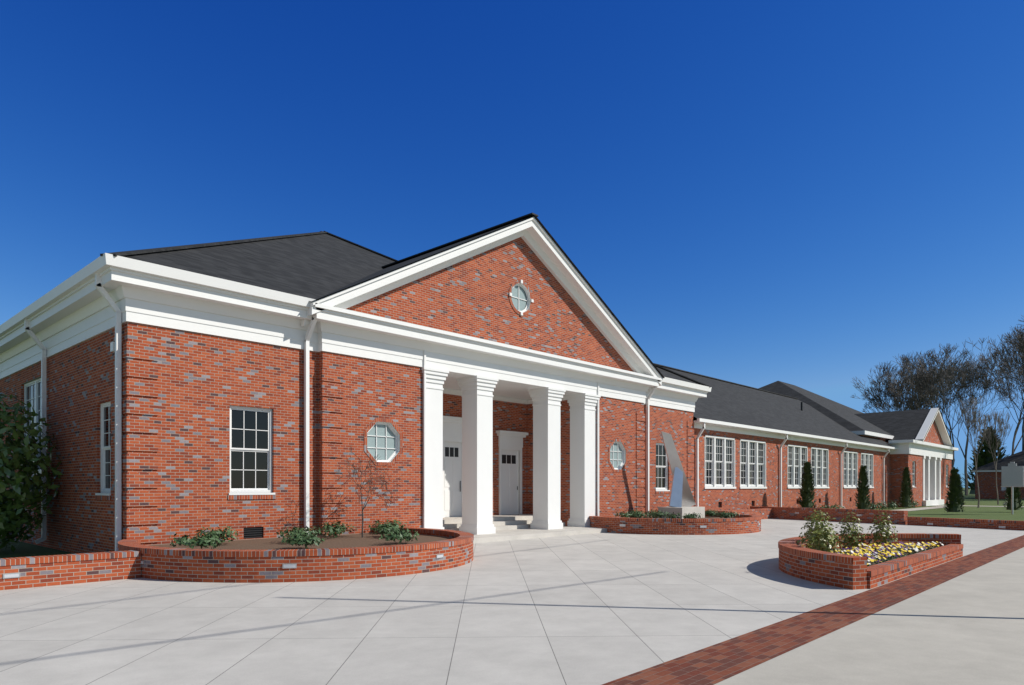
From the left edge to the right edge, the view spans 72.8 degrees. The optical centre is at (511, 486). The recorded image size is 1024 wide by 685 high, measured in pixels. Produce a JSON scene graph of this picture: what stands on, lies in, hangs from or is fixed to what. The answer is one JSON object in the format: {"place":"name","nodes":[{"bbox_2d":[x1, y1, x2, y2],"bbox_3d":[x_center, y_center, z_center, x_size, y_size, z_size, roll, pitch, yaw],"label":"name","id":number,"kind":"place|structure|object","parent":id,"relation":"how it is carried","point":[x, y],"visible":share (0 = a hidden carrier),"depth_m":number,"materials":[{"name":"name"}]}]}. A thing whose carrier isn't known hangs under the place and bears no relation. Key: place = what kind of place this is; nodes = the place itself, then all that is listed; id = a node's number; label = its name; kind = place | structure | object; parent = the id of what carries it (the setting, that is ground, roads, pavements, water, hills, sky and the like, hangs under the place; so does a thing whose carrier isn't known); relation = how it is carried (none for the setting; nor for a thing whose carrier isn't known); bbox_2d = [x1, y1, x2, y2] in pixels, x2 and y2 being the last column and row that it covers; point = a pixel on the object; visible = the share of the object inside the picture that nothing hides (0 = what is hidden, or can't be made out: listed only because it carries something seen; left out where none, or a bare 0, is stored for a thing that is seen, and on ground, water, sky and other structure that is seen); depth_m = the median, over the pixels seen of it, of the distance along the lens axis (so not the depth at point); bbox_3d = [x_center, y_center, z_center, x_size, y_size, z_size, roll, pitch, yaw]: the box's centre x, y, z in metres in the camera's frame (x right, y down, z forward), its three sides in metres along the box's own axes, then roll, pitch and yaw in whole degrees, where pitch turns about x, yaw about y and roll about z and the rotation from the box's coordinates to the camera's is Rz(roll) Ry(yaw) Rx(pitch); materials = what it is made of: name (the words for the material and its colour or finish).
{"place":"outdoors","nodes":[
{"label":"outdoors","id":0,"kind":"place"},
{"bbox_2d":[4,512,1004,577],"bbox_3d":[3.593,1.480,18.574,11.182,0.312,40.549,0,0,43],"label":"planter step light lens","id":1,"kind":"object","parent":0,"point":[17,575],"visible":0.62,"depth_m":12.36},
{"bbox_2d":[3,513,1005,578],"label":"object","id":2,"kind":"object","parent":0,"point":[436,555],"visible":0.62,"depth_m":12.93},
{"bbox_2d":[0,488,1023,682],"bbox_3d":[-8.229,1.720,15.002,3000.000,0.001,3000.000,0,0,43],"label":"lawn","id":3,"kind":"structure","parent":0,"point":[984,510],"depth_m":41.64,"materials":[{"name":"green plant"}]},
{"bbox_2d":[0,391,62,551],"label":"magnolia","id":4,"kind":"object","parent":3,"relation":"on","point":[15,516],"depth_m":17.71,"materials":[{"name":"green plant"}]},
{"bbox_2d":[0,237,693,553],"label":"block brick walls","id":5,"kind":"structure","parent":3,"relation":"on","point":[182,391],"depth_m":18.52,"materials":[{"name":"red brick"}]},
{"bbox_2d":[32,280,669,499],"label":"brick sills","id":6,"kind":"structure","parent":5,"relation":"attached to","point":[239,497],"depth_m":20.02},
{"bbox_2d":[0,217,711,550],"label":"white building trim","id":7,"kind":"structure","parent":5,"relation":"on","point":[105,292],"depth_m":21.28,"materials":[{"name":"paint"}]},
{"bbox_2d":[27,382,665,487],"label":"window","id":8,"kind":"structure","parent":7,"relation":"attached to","point":[249,457],"depth_m":17.33,"materials":[{"name":"black"}]},
{"bbox_2d":[100,213,709,386],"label":"roof ridge caps","id":9,"kind":"object","parent":7,"relation":"on","point":[123,253],"visible":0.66,"depth_m":25.00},
{"bbox_2d":[122,215,700,384],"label":"roofs shingles","id":10,"kind":"object","parent":7,"relation":"on","point":[317,266],"visible":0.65,"depth_m":21.40,"materials":[{"name":"grey"}]},
{"bbox_2d":[367,286,621,467],"bbox_3d":[0.226,-3.896,24.278,0.015,6.267,12.775,0,0,43],"label":"round window","id":11,"kind":"structure","parent":7,"relation":"attached to","point":[371,441],"depth_m":20.20,"materials":[{"name":"grey glass"}]},
{"bbox_2d":[244,447,517,538],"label":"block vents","id":12,"kind":"object","parent":5,"relation":"on","point":[253,532],"visible":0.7,"depth_m":25.74,"materials":[{"name":"black metal"}]},
{"bbox_2d":[0,519,1023,684],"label":"plaza concrete","id":13,"kind":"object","parent":3,"relation":"on","point":[595,608],"visible":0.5,"depth_m":9.04,"materials":[{"name":"grey concrete"}]},
{"bbox_2d":[0,508,1023,590],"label":"planter brick walls","id":14,"kind":"structure","parent":13,"relation":"on","point":[856,575],"depth_m":12.71,"materials":[{"name":"red brick"}]},
{"bbox_2d":[0,506,1023,576],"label":"brick planter caps","id":15,"kind":"object","parent":14,"relation":"on","point":[132,547],"visible":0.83,"depth_m":13.19,"materials":[{"name":"red brick"}]},
{"bbox_2d":[148,516,936,572],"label":"planter soil","id":16,"kind":"structure","parent":14,"relation":"in","point":[354,540],"depth_m":15.93,"materials":[{"name":"brown soil"}]},
{"bbox_2d":[334,447,402,537],"bbox_3d":[-3.805,0.121,17.972,1.870,2.360,1.677,0,0,43],"label":"small bare tree","id":17,"kind":"object","parent":16,"relation":"on","point":[368,480],"visible":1,"depth_m":17.88,"materials":[{"name":"red plant"}]},
{"bbox_2d":[169,509,739,548],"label":"shrubs","id":18,"kind":"object","parent":16,"relation":"on","point":[300,536],"visible":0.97,"depth_m":15.90,"materials":[{"name":"green plant"}]},
{"bbox_2d":[658,506,704,518],"bbox_3d":[7.064,1.090,28.909,1.100,0.500,1.900,0,0,43],"label":"sculpture pedestal","id":19,"kind":"object","parent":16,"relation":"on","point":[682,511],"visible":0.5,"depth_m":28.29,"materials":[{"name":"white concrete"}]},
{"bbox_2d":[660,431,695,506],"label":"steel sculpture blades","id":20,"kind":"object","parent":19,"relation":"on","point":[681,495],"visible":0.86,"depth_m":28.66,"materials":[{"name":"silver metal"}]},
{"bbox_2d":[797,509,897,553],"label":"flowering shrubs","id":21,"kind":"object","parent":16,"relation":"on","point":[816,538],"visible":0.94,"depth_m":15.23,"materials":[{"name":"green plant"}]},
{"bbox_2d":[838,541,931,561],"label":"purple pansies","id":22,"kind":"object","parent":16,"relation":"on","point":[882,549],"visible":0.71,"depth_m":15.08,"materials":[{"name":"purple"}]},
{"bbox_2d":[832,541,938,564],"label":"yellow flowers","id":23,"kind":"object","parent":16,"relation":"on","point":[886,554],"visible":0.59,"depth_m":14.92,"materials":[{"name":"yellow plant"}]},
{"bbox_2d":[844,546,937,566],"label":"flowers","id":24,"kind":"object","parent":16,"relation":"on","point":[888,558],"visible":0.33,"depth_m":15.14,"materials":[{"name":"yellow plant"}]},
{"bbox_2d":[841,541,942,563],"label":"white pansies","id":25,"kind":"object","parent":16,"relation":"on","point":[915,548],"visible":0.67,"depth_m":15.26,"materials":[{"name":"white plant"}]},
{"bbox_2d":[443,514,606,542],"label":"entrance steps","id":26,"kind":"structure","parent":3,"relation":"on","point":[513,527],"depth_m":24.64,"materials":[{"name":"concrete"}]},
{"bbox_2d":[602,535,1023,684],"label":"brick paving strip","id":27,"kind":"object","parent":3,"relation":"on","point":[716,663],"visible":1,"depth_m":8.09,"materials":[{"name":"red brick"}]},
{"bbox_2d":[694,408,957,506],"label":"white building trim","id":28,"kind":"structure","parent":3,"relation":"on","point":[933,454],"depth_m":46.77,"materials":[{"name":"white paint"}]},
{"bbox_2d":[816,500,918,509],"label":"shrubs","id":29,"kind":"object","parent":3,"relation":"on","point":[879,505],"visible":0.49,"depth_m":50.92,"materials":[{"name":"green plant"}]},
{"bbox_2d":[797,461,1023,511],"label":"arborvitae","id":30,"kind":"object","parent":3,"relation":"on","point":[953,479],"depth_m":46.44,"materials":[{"name":"green plant"}]},
{"bbox_2d":[898,506,945,510],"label":"concrete walkway","id":31,"kind":"structure","parent":3,"relation":"on","point":[921,508],"depth_m":54.43,"materials":[{"name":"concrete"}]},
{"bbox_2d":[850,315,1023,494],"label":"bare trees","id":32,"kind":"object","parent":3,"relation":"on","point":[930,381],"visible":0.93,"depth_m":100.01,"materials":[{"name":"grey plant"}]},
{"bbox_2d":[933,505,1023,506],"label":"walkway","id":33,"kind":"structure","parent":3,"relation":"on","point":[965,505],"depth_m":59.89,"materials":[{"name":"concrete"}]},
{"bbox_2d":[969,443,995,493],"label":"tree","id":34,"kind":"object","parent":3,"relation":"on","point":[987,459],"visible":0.14,"depth_m":145.56,"materials":[{"name":"green plant"}]},
{"bbox_2d":[955,395,1012,507],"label":"bare tree","id":35,"kind":"object","parent":3,"relation":"on","point":[973,421],"visible":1,"depth_m":56.93,"materials":[{"name":"brown plant"}]},
{"bbox_2d":[961,426,1008,491],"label":"evergreens","id":36,"kind":"object","parent":3,"relation":"on","point":[981,460],"visible":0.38,"depth_m":145.03,"materials":[{"name":"green plant"}]},
{"bbox_2d":[975,471,1023,498],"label":"house walls","id":37,"kind":"structure","parent":3,"relation":"on","point":[987,484],"depth_m":97.79,"materials":[{"name":"red brick"}]},
{"bbox_2d":[971,470,1023,489],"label":"house trim","id":38,"kind":"structure","parent":37,"relation":"attached to","point":[1003,488],"depth_m":97.46,"materials":[{"name":"white paint"}]},
{"bbox_2d":[1001,486,1023,513],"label":"sign post","id":39,"kind":"object","parent":3,"relation":"on","point":[1012,499],"visible":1,"depth_m":42.78,"materials":[{"name":"grey metal"}]},
{"bbox_2d":[1001,462,1022,485],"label":"sign","id":40,"kind":"object","parent":39,"relation":"on","point":[1011,473],"visible":1,"depth_m":42.80,"materials":[{"name":"grey metal"}]},
{"bbox_2d":[0,0,1023,487],"label":"sky","id":41,"kind":"structure","parent":0,"point":[810,195],"materials":[{"name":"blue"}]},
{"bbox_2d":[718,402,802,507],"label":"long wing vents","id":42,"kind":"object","parent":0,"point":[752,501],"visible":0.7,"depth_m":43.92,"materials":[{"name":"metal"}]},
{"bbox_2d":[693,421,950,510],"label":"long wing brick walls","id":43,"kind":"structure","parent":0,"point":[737,498],"depth_m":45.93,"materials":[{"name":"red brick"}]},
{"bbox_2d":[663,367,952,446],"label":"wing roof","id":44,"kind":"structure","parent":43,"relation":"on","point":[723,401],"depth_m":54.27,"materials":[{"name":"grey"}]},
{"bbox_2d":[654,363,798,398],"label":"roof ridge cap","id":45,"kind":"object","parent":44,"relation":"on","point":[723,380],"visible":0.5,"depth_m":53.20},
{"bbox_2d":[705,438,946,485],"bbox_3d":[26.402,-1.301,52.001,1.370,2.378,47.655,0,0,43],"label":"wing glass","id":46,"kind":"object","parent":43,"relation":"in","point":[708,465],"visible":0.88,"depth_m":39.30,"materials":[{"name":"glass"}]},
{"bbox_2d":[714,547,1023,684],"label":"sidewalk","id":47,"kind":"structure","parent":0,"point":[967,628],"depth_m":7.48,"materials":[{"name":"concrete"}]},
{"bbox_2d":[972,450,1023,469],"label":"house roof","id":48,"kind":"structure","parent":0,"point":[1018,458],"depth_m":98.08,"materials":[{"name":"grey"}]}
]}

